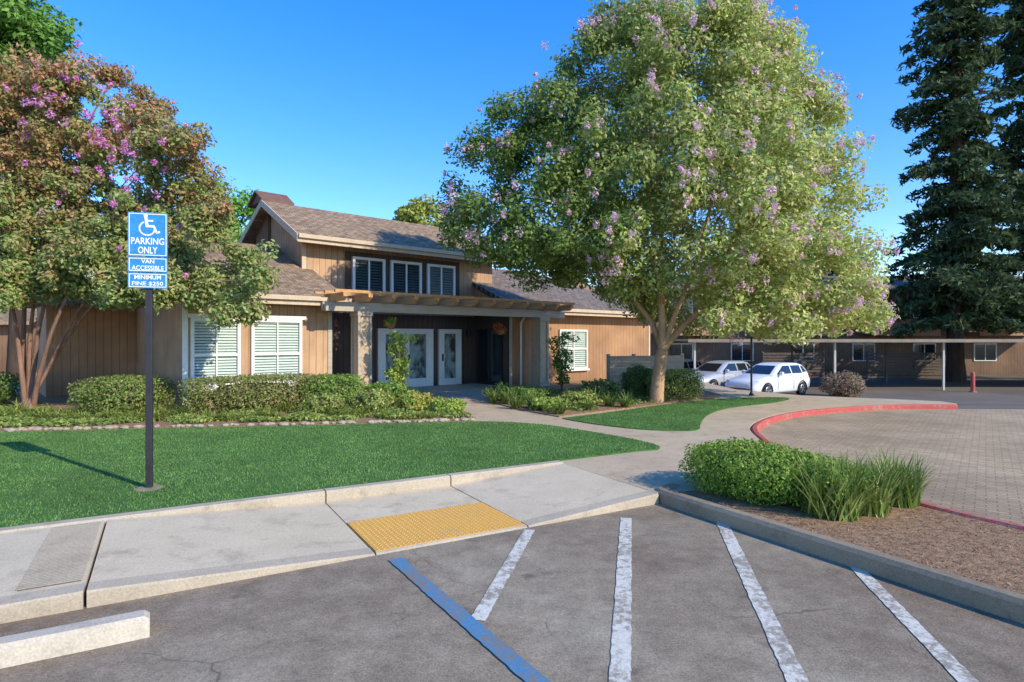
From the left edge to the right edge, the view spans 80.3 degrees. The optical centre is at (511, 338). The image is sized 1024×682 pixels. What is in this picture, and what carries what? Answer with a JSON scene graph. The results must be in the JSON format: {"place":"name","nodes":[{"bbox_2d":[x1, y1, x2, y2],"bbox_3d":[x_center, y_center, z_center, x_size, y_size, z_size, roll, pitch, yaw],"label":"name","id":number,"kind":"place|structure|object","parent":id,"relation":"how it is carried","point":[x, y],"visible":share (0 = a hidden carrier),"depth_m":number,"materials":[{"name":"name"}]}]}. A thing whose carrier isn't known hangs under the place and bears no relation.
{"place":"outdoors","nodes":[
{"label":"outdoors","id":0,"kind":"place"},
{"bbox_2d":[0,393,475,431],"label":"planting bed","id":1,"kind":"object","parent":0,"point":[62,404],"visible":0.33,"depth_m":12.12,"materials":[{"name":"soil"}]},
{"bbox_2d":[0,371,20,405],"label":"shrub","id":2,"kind":"object","parent":1,"relation":"on","point":[6,380],"visible":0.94,"depth_m":14.89,"materials":[{"name":"green plant"}]},
{"bbox_2d":[0,404,27,416],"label":"strap leaf plant","id":3,"kind":"object","parent":1,"relation":"on","point":[10,410],"visible":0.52,"depth_m":12.42,"materials":[{"name":"green plant"}]},
{"bbox_2d":[5,397,29,412],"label":"strap leaf plant","id":4,"kind":"object","parent":1,"relation":"on","point":[14,406],"visible":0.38,"depth_m":13.16,"materials":[{"name":"green plant"}]},
{"bbox_2d":[29,404,57,418],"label":"strap leaf plant","id":5,"kind":"object","parent":1,"relation":"on","point":[39,414],"visible":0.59,"depth_m":12.13,"materials":[{"name":"green plant"}]},
{"bbox_2d":[33,403,69,412],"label":"strap leaf plant","id":6,"kind":"object","parent":1,"relation":"on","point":[51,409],"visible":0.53,"depth_m":13.13,"materials":[{"name":"green plant"}]},
{"bbox_2d":[74,410,99,420],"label":"strap leaf plant","id":7,"kind":"object","parent":1,"relation":"on","point":[87,416],"visible":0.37,"depth_m":11.98,"materials":[{"name":"green plant"}]},
{"bbox_2d":[85,405,122,418],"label":"strap leaf plant","id":8,"kind":"object","parent":1,"relation":"on","point":[107,414],"visible":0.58,"depth_m":12.21,"materials":[{"name":"green plant"}]},
{"bbox_2d":[66,373,176,414],"bbox_3d":[-8.746,1.250,13.690,1.931,0.903,1.911,0,0,0],"label":"round shrub","id":9,"kind":"object","parent":1,"relation":"on","point":[124,390],"visible":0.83,"depth_m":13.15,"materials":[{"name":"green plant"}]},
{"bbox_2d":[109,402,140,413],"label":"strap leaf plant","id":10,"kind":"object","parent":1,"relation":"on","point":[127,411],"visible":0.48,"depth_m":12.94,"materials":[{"name":"green plant"}]},
{"bbox_2d":[0,39,280,408],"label":"crape myrtle","id":11,"kind":"object","parent":1,"relation":"on","point":[73,248],"visible":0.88,"depth_m":13.71,"materials":[{"name":"green plant"}]},
{"bbox_2d":[134,407,174,421],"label":"strap leaf plant","id":12,"kind":"object","parent":1,"relation":"on","point":[157,417],"visible":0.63,"depth_m":12.23,"materials":[{"name":"green plant"}]},
{"bbox_2d":[212,410,241,421],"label":"strap leaf plant","id":13,"kind":"object","parent":1,"relation":"on","point":[225,418],"visible":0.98,"depth_m":12.21,"materials":[{"name":"green plant"}]},
{"bbox_2d":[0,405,472,427],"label":"ground cover","id":14,"kind":"object","parent":1,"relation":"on","point":[8,420],"visible":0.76,"depth_m":12.09,"materials":[{"name":"green plant"}]},
{"bbox_2d":[177,373,322,415],"bbox_3d":[-5.849,1.251,13.745,3.032,0.907,1.103,0,0,-40],"label":"clipped hedge","id":15,"kind":"object","parent":1,"relation":"on","point":[249,393],"visible":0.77,"depth_m":13.30,"materials":[{"name":"green plant"}]},
{"bbox_2d":[273,398,297,411],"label":"strap leaf plant","id":16,"kind":"object","parent":1,"relation":"on","point":[284,408],"visible":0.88,"depth_m":13.68,"materials":[{"name":"green plant"}]},
{"bbox_2d":[298,390,346,414],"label":"shrub","id":17,"kind":"object","parent":1,"relation":"on","point":[322,402],"visible":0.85,"depth_m":12.92,"materials":[{"name":"green plant"}]},
{"bbox_2d":[296,372,366,406],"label":"shrub","id":18,"kind":"object","parent":1,"relation":"on","point":[338,384],"visible":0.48,"depth_m":14.32,"materials":[{"name":"green plant"}]},
{"bbox_2d":[320,404,352,420],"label":"strap leaf plant","id":19,"kind":"object","parent":1,"relation":"on","point":[339,411],"visible":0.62,"depth_m":12.62,"materials":[{"name":"green plant"}]},
{"bbox_2d":[345,406,368,415],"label":"strap leaf plant","id":20,"kind":"object","parent":1,"relation":"on","point":[357,411],"visible":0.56,"depth_m":12.82,"materials":[{"name":"green plant"}]},
{"bbox_2d":[344,387,395,411],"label":"shrub","id":21,"kind":"object","parent":1,"relation":"on","point":[375,399],"visible":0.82,"depth_m":13.17,"materials":[{"name":"green plant"}]},
{"bbox_2d":[362,379,414,404],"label":"shrub","id":22,"kind":"object","parent":1,"relation":"on","point":[397,389],"visible":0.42,"depth_m":15.08,"materials":[{"name":"green plant"}]},
{"bbox_2d":[382,331,418,388],"bbox_3d":[-2.991,0.746,16.267,0.894,1.933,0.925,0,0,0],"label":"young tree","id":23,"kind":"object","parent":1,"relation":"on","point":[401,363],"visible":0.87,"depth_m":16.14,"materials":[{"name":"green plant"}]},
{"bbox_2d":[394,390,436,412],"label":"shrub","id":24,"kind":"object","parent":1,"relation":"on","point":[416,401],"visible":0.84,"depth_m":13.26,"materials":[{"name":"green plant"}]},
{"bbox_2d":[429,395,467,413],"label":"shrub","id":25,"kind":"object","parent":1,"relation":"on","point":[444,404],"visible":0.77,"depth_m":13.11,"materials":[{"name":"green plant"}]},
{"bbox_2d":[0,464,646,599],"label":"sidewalk","id":26,"kind":"structure","parent":0,"point":[131,547],"depth_m":5.55,"materials":[{"name":"concrete"}]},
{"bbox_2d":[16,522,100,590],"bbox_3d":[-3.524,1.675,4.789,0.360,0.014,1.550,0,0,-30],"label":"grooved strip","id":27,"kind":"object","parent":26,"relation":"on","point":[62,556],"visible":1,"depth_m":4.62,"materials":[{"name":"concrete"}]},
{"bbox_2d":[347,502,524,552],"bbox_3d":[-0.734,1.784,5.820,1.455,0.032,0.915,0,0,-30],"label":"tactile mat","id":28,"kind":"object","parent":26,"relation":"on","point":[393,531],"visible":1,"depth_m":5.75,"materials":[{"name":"yellow plastic"}]},
{"bbox_2d":[0,420,659,527],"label":"lawn","id":29,"kind":"structure","parent":0,"point":[148,501],"depth_m":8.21,"materials":[{"name":"green plant"}]},
{"bbox_2d":[128,212,167,491],"bbox_3d":[-4.047,0.150,6.728,0.298,3.080,0.345,0,0,43],"label":"parking sign","id":30,"kind":"object","parent":29,"relation":"on","point":[148,236],"visible":0.99,"depth_m":6.71,"materials":[{"name":"metal"}]},
{"bbox_2d":[0,373,955,494],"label":"path","id":31,"kind":"structure","parent":0,"point":[653,470],"depth_m":11.73,"materials":[{"name":"concrete"}]},
{"bbox_2d":[314,289,574,391],"bbox_3d":[-2.198,0.200,19.785,9.150,2.960,3.350,0,0,-42],"label":"pergola","id":32,"kind":"object","parent":31,"relation":"on","point":[362,306],"visible":0.84,"depth_m":17.99,"materials":[{"name":"beige wood"}]},
{"bbox_2d":[383,313,397,328],"bbox_3d":[-3.582,-0.635,17.805,0.417,0.710,0.540,0,0,0],"label":"hanging basket","id":33,"kind":"object","parent":32,"relation":"hanging from","point":[389,322],"visible":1,"depth_m":17.71,"materials":[{"name":"ceramic"}]},
{"bbox_2d":[493,323,506,334],"bbox_3d":[-0.399,-0.557,20.661,0.528,0.865,0.457,0,0,-12],"label":"hanging basket","id":34,"kind":"object","parent":32,"relation":"hanging from","point":[499,330],"visible":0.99,"depth_m":20.59,"materials":[{"name":"ceramic"}]},
{"bbox_2d":[684,359,701,371],"bbox_3d":[8.189,1.810,31.569,4.290,1.460,2.050,0,0,-34],"label":"parked car","id":35,"kind":"object","parent":31,"relation":"on","point":[688,363],"visible":0.01,"depth_m":31.43,"materials":[{"name":"black metal"}]},
{"bbox_2d":[749,329,753,394],"bbox_3d":[7.102,0.630,18.000,0.203,2.140,0.203,0,0,-22],"label":"lamp post","id":36,"kind":"object","parent":31,"relation":"on","point":[751,393],"visible":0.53,"depth_m":17.97,"materials":[{"name":"black metal"}]},
{"bbox_2d":[0,503,1023,681],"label":"parking lot","id":37,"kind":"structure","parent":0,"point":[383,618],"depth_m":3.85,"materials":[{"name":"grey asphalt"}]},
{"bbox_2d":[0,610,149,668],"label":"wheel stop","id":38,"kind":"object","parent":37,"relation":"on","point":[38,645],"visible":1,"depth_m":3.48,"materials":[{"name":"concrete"}]},
{"bbox_2d":[0,460,563,533],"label":"lawn kerb","id":39,"kind":"structure","parent":37,"relation":"on","point":[325,495],"depth_m":6.58,"materials":[{"name":"grey concrete"}]},
{"bbox_2d":[0,490,658,623],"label":"street kerb","id":40,"kind":"structure","parent":37,"relation":"on","point":[29,605],"depth_m":4.38,"materials":[{"name":"grey concrete"}]},
{"bbox_2d":[389,557,550,681],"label":"parking line","id":41,"kind":"object","parent":37,"relation":"on","point":[513,660],"visible":1,"depth_m":3.77,"materials":[{"name":"blue paint"}]},
{"bbox_2d":[472,529,534,620],"bbox_3d":[-0.028,1.790,4.775,0.110,0.001,1.870,0,0,12],"label":"parking stripe","id":42,"kind":"object","parent":37,"relation":"on","point":[483,609],"visible":1,"depth_m":4.53,"materials":[{"name":"white paint"}]},
{"bbox_2d":[609,518,631,681],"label":"parking stripe","id":43,"kind":"object","parent":37,"relation":"on","point":[620,669],"visible":1,"depth_m":3.95,"materials":[{"name":"white paint"}]},
{"bbox_2d":[716,522,808,681],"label":"parking stripe","id":44,"kind":"object","parent":37,"relation":"on","point":[789,664],"visible":0.98,"depth_m":3.94,"materials":[{"name":"white paint"}]},
{"bbox_2d":[655,483,1023,623],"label":"island kerb","id":45,"kind":"structure","parent":37,"relation":"on","point":[998,601],"depth_m":4.70,"materials":[{"name":"concrete"}]},
{"bbox_2d":[680,489,1023,594],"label":"island soil","id":46,"kind":"structure","parent":37,"relation":"on","point":[980,558],"depth_m":5.18,"materials":[{"name":"brown soil"}]},
{"bbox_2d":[677,437,816,505],"bbox_3d":[2.619,1.422,6.618,1.208,0.619,1.514,0,0,-35],"label":"boxwood bush","id":47,"kind":"object","parent":46,"relation":"on","point":[736,467],"visible":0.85,"depth_m":6.35,"materials":[{"name":"green plant"}]},
{"bbox_2d":[755,450,878,510],"bbox_3d":[3.090,1.457,6.243,1.020,0.548,1.259,0,0,-35],"label":"boxwood bush","id":48,"kind":"object","parent":46,"relation":"on","point":[796,500],"visible":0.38,"depth_m":5.98,"materials":[{"name":"green plant"}]},
{"bbox_2d":[764,446,901,521],"bbox_3d":[3.082,1.364,5.885,1.274,0.652,1.310,0,0,0],"label":"grass clump","id":49,"kind":"object","parent":46,"relation":"on","point":[852,507],"visible":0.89,"depth_m":5.67,"materials":[{"name":"green plant"}]},
{"bbox_2d":[812,449,929,517],"bbox_3d":[3.521,1.393,5.914,1.044,0.595,0.947,0,0,17],"label":"grass clump","id":50,"kind":"object","parent":46,"relation":"on","point":[879,507],"visible":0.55,"depth_m":5.78,"materials":[{"name":"green plant"}]},
{"bbox_2d":[847,445,944,507],"bbox_3d":[3.907,1.398,6.234,0.953,0.584,0.899,0,0,33],"label":"grass clump","id":51,"kind":"object","parent":46,"relation":"on","point":[912,500],"visible":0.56,"depth_m":6.09,"materials":[{"name":"green plant"}]},
{"bbox_2d":[849,566,978,681],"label":"parking stripe","id":52,"kind":"object","parent":37,"relation":"on","point":[956,669],"visible":0.97,"depth_m":3.71,"materials":[{"name":"white paint"}]},
{"bbox_2d":[3,0,1023,288],"label":"sky","id":53,"kind":"structure","parent":0,"point":[343,106],"materials":[{"name":"blue"}]},
{"bbox_2d":[494,379,720,416],"bbox_3d":[3.672,1.677,19.816,6.130,0.045,14.693,0,0,26],"label":"planting bed","id":54,"kind":"object","parent":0,"point":[707,395],"visible":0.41,"depth_m":15.25,"materials":[{"name":"soil"}]},
{"bbox_2d":[482,386,506,402],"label":"dark strap plant","id":55,"kind":"object","parent":54,"relation":"on","point":[493,398],"visible":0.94,"depth_m":15.69,"materials":[{"name":"green plant"}]},
{"bbox_2d":[482,380,516,400],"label":"shrub","id":56,"kind":"object","parent":54,"relation":"on","point":[503,387],"visible":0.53,"depth_m":16.17,"materials":[{"name":"green plant"}]},
{"bbox_2d":[496,387,519,403],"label":"dark strap plant","id":57,"kind":"object","parent":54,"relation":"on","point":[505,397],"visible":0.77,"depth_m":15.37,"materials":[{"name":"green plant"}]},
{"bbox_2d":[504,393,527,408],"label":"dark strap plant","id":58,"kind":"object","parent":54,"relation":"on","point":[517,404],"visible":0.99,"depth_m":14.40,"materials":[{"name":"green plant"}]},
{"bbox_2d":[510,386,550,400],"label":"shrub","id":59,"kind":"object","parent":54,"relation":"on","point":[527,391],"visible":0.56,"depth_m":15.77,"materials":[{"name":"green plant"}]},
{"bbox_2d":[520,391,545,406],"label":"dark strap plant","id":60,"kind":"object","parent":54,"relation":"on","point":[530,400],"visible":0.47,"depth_m":14.40,"materials":[{"name":"green plant"}]},
{"bbox_2d":[529,396,573,410],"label":"shrub","id":61,"kind":"object","parent":54,"relation":"on","point":[540,402],"visible":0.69,"depth_m":13.87,"materials":[{"name":"green plant"}]},
{"bbox_2d":[544,398,571,413],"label":"dark strap plant","id":62,"kind":"object","parent":54,"relation":"on","point":[559,408],"visible":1,"depth_m":13.30,"materials":[{"name":"green plant"}]},
{"bbox_2d":[546,332,579,391],"bbox_3d":[1.542,0.749,18.603,0.786,1.928,1.127,0,0,-20],"label":"young tree","id":63,"kind":"object","parent":54,"relation":"on","point":[559,365],"visible":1,"depth_m":18.54,"materials":[{"name":"green plant"}]},
{"bbox_2d":[558,389,602,405],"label":"shrub","id":64,"kind":"object","parent":54,"relation":"on","point":[576,397],"visible":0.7,"depth_m":14.58,"materials":[{"name":"green plant"}]},
{"bbox_2d":[498,388,666,410],"bbox_3d":[1.481,1.585,16.563,4.752,0.206,4.398,0,0,-41],"label":"ground cover","id":65,"kind":"object","parent":54,"relation":"on","point":[579,407],"visible":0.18,"depth_m":15.76,"materials":[{"name":"green plant"}]},
{"bbox_2d":[577,398,595,409],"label":"dark strap plant","id":66,"kind":"object","parent":54,"relation":"on","point":[586,404],"visible":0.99,"depth_m":14.02,"materials":[{"name":"green plant"}]},
{"bbox_2d":[570,378,625,396],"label":"shrub","id":67,"kind":"object","parent":54,"relation":"on","point":[600,385],"visible":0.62,"depth_m":16.43,"materials":[{"name":"green plant"}]},
{"bbox_2d":[601,391,617,406],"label":"dark strap plant","id":68,"kind":"object","parent":54,"relation":"on","point":[610,402],"visible":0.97,"depth_m":14.78,"materials":[{"name":"green plant"}]},
{"bbox_2d":[614,390,637,407],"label":"dark strap plant","id":69,"kind":"object","parent":54,"relation":"on","point":[624,402],"visible":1,"depth_m":14.61,"materials":[{"name":"green plant"}]},
{"bbox_2d":[618,363,652,396],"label":"round shrub","id":70,"kind":"object","parent":54,"relation":"on","point":[635,376],"visible":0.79,"depth_m":17.00,"materials":[{"name":"green plant"}]},
{"bbox_2d":[606,353,683,391],"bbox_3d":[4.236,1.090,19.143,2.715,1.220,0.130,0,0,-18],"label":"grey fence","id":71,"kind":"object","parent":54,"relation":"on","point":[616,366],"visible":0.47,"depth_m":18.88,"materials":[{"name":"grey wood"}]},
{"bbox_2d":[431,0,900,401],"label":"crape myrtle","id":72,"kind":"object","parent":54,"relation":"on","point":[773,231],"visible":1,"depth_m":14.45,"materials":[{"name":"green plant"}]},
{"bbox_2d":[645,368,704,399],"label":"clipped hedge","id":73,"kind":"object","parent":54,"relation":"on","point":[677,384],"visible":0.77,"depth_m":16.50,"materials":[{"name":"green plant"}]},
{"bbox_2d":[562,397,788,430],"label":"lawn","id":74,"kind":"structure","parent":0,"point":[620,426],"depth_m":12.79,"materials":[{"name":"green plant"}]},
{"bbox_2d":[759,409,1023,524],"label":"driveway","id":75,"kind":"structure","parent":0,"point":[981,456],"depth_m":10.26,"materials":[{"name":"grey brick"}]},
{"bbox_2d":[751,404,1023,529],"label":"red kerb","id":76,"kind":"structure","parent":75,"relation":"on","point":[757,427],"depth_m":13.60,"materials":[{"name":"paint"}]},
{"bbox_2d":[782,374,1023,408],"bbox_3d":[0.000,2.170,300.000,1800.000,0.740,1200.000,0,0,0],"label":"ground","id":77,"kind":"structure","parent":0,"point":[1000,391],"depth_m":29.71,"materials":[{"name":"grey asphalt"}]},
{"bbox_2d":[0,308,36,373],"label":"building","id":78,"kind":"structure","parent":77,"relation":"on","point":[4,320],"depth_m":28.76,"materials":[{"name":"brown wood"}]},
{"bbox_2d":[0,0,83,379],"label":"leafy tree","id":79,"kind":"object","parent":77,"relation":"on","point":[45,35],"visible":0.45,"depth_m":23.35,"materials":[{"name":"green plant"}]},
{"bbox_2d":[173,180,257,242],"bbox_3d":[-15.279,-2.962,30.044,5.821,9.646,4.231,0,0,0],"label":"leafy tree","id":80,"kind":"object","parent":77,"relation":"on","point":[240,210],"visible":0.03,"depth_m":29.86,"materials":[{"name":"green plant"}]},
{"bbox_2d":[16,190,658,405],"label":"clubhouse","id":81,"kind":"structure","parent":77,"relation":"on","point":[299,330],"depth_m":19.64,"materials":[{"name":"beige wood"}]},
{"bbox_2d":[190,318,240,390],"bbox_3d":[-7.235,0.375,14.852,1.180,1.750,0.139,0,0,-42],"label":"window","id":82,"kind":"structure","parent":81,"relation":"in","point":[216,352],"depth_m":14.85,"materials":[{"name":"white glass"}]},
{"bbox_2d":[250,319,301,385],"bbox_3d":[-6.128,0.375,15.849,1.360,1.750,0.139,0,0,-42],"label":"window","id":83,"kind":"structure","parent":81,"relation":"in","point":[275,344],"depth_m":15.85,"materials":[{"name":"white glass"}]},
{"bbox_2d":[352,256,385,291],"bbox_3d":[-4.678,-2.020,19.843,1.180,1.240,0.089,0,0,-42],"label":"window","id":84,"kind":"structure","parent":81,"relation":"in","point":[369,274],"depth_m":19.82,"materials":[{"name":"white glass"}]},
{"bbox_2d":[377,328,432,386],"bbox_3d":[-3.617,0.665,20.800,2.200,2.010,0.139,0,0,-42],"label":"door","id":85,"kind":"structure","parent":81,"relation":"in","point":[420,353],"depth_m":21.03,"materials":[{"name":"white glass"}]},
{"bbox_2d":[390,260,421,293],"bbox_3d":[-3.623,-2.020,20.793,1.220,1.240,0.089,0,0,-42],"label":"window","id":86,"kind":"structure","parent":81,"relation":"in","point":[405,277],"depth_m":20.78,"materials":[{"name":"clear glass"}]},
{"bbox_2d":[427,264,454,295],"bbox_3d":[-2.538,-2.020,21.768,1.200,1.240,0.089,0,0,-42],"label":"window","id":87,"kind":"structure","parent":81,"relation":"in","point":[440,278],"depth_m":21.75,"materials":[{"name":"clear glass"}]},
{"bbox_2d":[438,329,461,384],"bbox_3d":[-2.242,0.665,22.039,1.000,2.010,0.139,0,0,-42],"label":"door","id":88,"kind":"structure","parent":81,"relation":"in","point":[449,340],"depth_m":22.09,"materials":[{"name":"white glass"}]},
{"bbox_2d":[477,329,502,382],"bbox_3d":[-0.812,0.620,22.141,0.044,1.960,1.400,0,0,-42],"label":"door","id":89,"kind":"structure","parent":81,"relation":"in","point":[489,344],"depth_m":22.12,"materials":[{"name":"black metal"}]},
{"bbox_2d":[558,329,589,370],"bbox_3d":[2.403,0.450,23.531,1.700,1.600,0.139,0,0,-42],"label":"window","id":90,"kind":"structure","parent":81,"relation":"in","point":[579,348],"depth_m":23.74,"materials":[{"name":"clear glass"}]},
{"bbox_2d":[392,194,453,227],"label":"leafy tree","id":91,"kind":"object","parent":77,"relation":"on","point":[416,210],"visible":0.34,"depth_m":41.13,"materials":[{"name":"green plant"}]},
{"bbox_2d":[688,360,749,386],"bbox_3d":[9.871,1.810,29.372,4.290,1.460,2.050,0,0,-34],"label":"parked car","id":92,"kind":"object","parent":77,"relation":"on","point":[719,372],"visible":0.34,"depth_m":28.77,"materials":[{"name":"silver metal"}]},
{"bbox_2d":[725,362,809,394],"bbox_3d":[11.409,1.810,27.092,4.290,1.460,2.050,0,0,-34],"label":"parked car","id":93,"kind":"object","parent":77,"relation":"on","point":[775,377],"visible":0.89,"depth_m":26.48,"materials":[{"name":"white paint"}]},
{"bbox_2d":[698,238,873,275],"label":"leafy tree","id":94,"kind":"object","parent":77,"relation":"on","point":[831,273],"visible":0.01,"depth_m":54.28,"materials":[{"name":"green plant"}]},
{"bbox_2d":[761,351,824,379],"bbox_3d":[17.400,1.665,37.550,3.900,1.750,0.140,0,0,0],"label":"slat fence","id":95,"kind":"object","parent":77,"relation":"on","point":[811,362],"visible":0.56,"depth_m":37.48,"materials":[{"name":"wood"}]},
{"bbox_2d":[626,276,1023,373],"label":"apartment block","id":96,"kind":"structure","parent":77,"relation":"on","point":[994,357],"depth_m":43.00,"materials":[{"name":"brown wood"}]},
{"bbox_2d":[672,343,692,358],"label":"window","id":97,"kind":"structure","parent":96,"relation":"in","point":[677,348],"depth_m":42.97,"materials":[{"name":"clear glass"}]},
{"bbox_2d":[731,343,753,360],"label":"window","id":98,"kind":"structure","parent":96,"relation":"in","point":[738,353],"depth_m":42.97,"materials":[{"name":"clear glass"}]},
{"bbox_2d":[793,343,813,358],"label":"window","id":99,"kind":"structure","parent":96,"relation":"in","point":[809,348],"depth_m":42.97,"materials":[{"name":"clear glass"}]},
{"bbox_2d":[852,343,874,360],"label":"window","id":100,"kind":"structure","parent":96,"relation":"in","point":[859,350],"depth_m":42.97,"materials":[{"name":"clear glass"}]},
{"bbox_2d":[913,343,935,358],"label":"window","id":101,"kind":"structure","parent":96,"relation":"in","point":[917,347],"depth_m":42.97,"materials":[{"name":"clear glass"}]},
{"bbox_2d":[973,343,996,360],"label":"window","id":102,"kind":"structure","parent":96,"relation":"in","point":[981,351],"depth_m":42.97,"materials":[{"name":"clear glass"}]},
{"bbox_2d":[818,370,866,397],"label":"round shrub","id":103,"kind":"object","parent":77,"relation":"on","point":[843,384],"visible":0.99,"depth_m":25.99,"materials":[{"name":"grey plant"}]},
{"bbox_2d":[670,339,1023,389],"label":"carport","id":104,"kind":"object","parent":77,"relation":"on","point":[834,341],"visible":0.64,"depth_m":29.45,"materials":[{"name":"metal"}]},
{"bbox_2d":[866,351,945,379],"bbox_3d":[24.900,1.665,37.550,5.900,1.750,0.140,0,0,0],"label":"slat fence","id":105,"kind":"object","parent":77,"relation":"on","point":[913,362],"visible":0.66,"depth_m":37.48,"materials":[{"name":"wood"}]},
{"bbox_2d":[882,0,1023,381],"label":"redwood tree","id":106,"kind":"object","parent":77,"relation":"on","point":[960,206],"visible":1,"depth_m":35.12,"materials":[{"name":"green plant"}]},
{"bbox_2d":[969,372,976,391],"bbox_3d":[21.870,2.060,28.800,0.320,0.960,0.320,0,0,0],"label":"bollard","id":107,"kind":"object","parent":77,"relation":"on","point":[972,381],"visible":1,"depth_m":28.74,"materials":[{"name":"red metal"}]},
{"bbox_2d":[967,0,1023,334],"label":"redwood tree","id":108,"kind":"object","parent":77,"relation":"on","point":[1012,60],"visible":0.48,"depth_m":38.23,"materials":[{"name":"green plant"}]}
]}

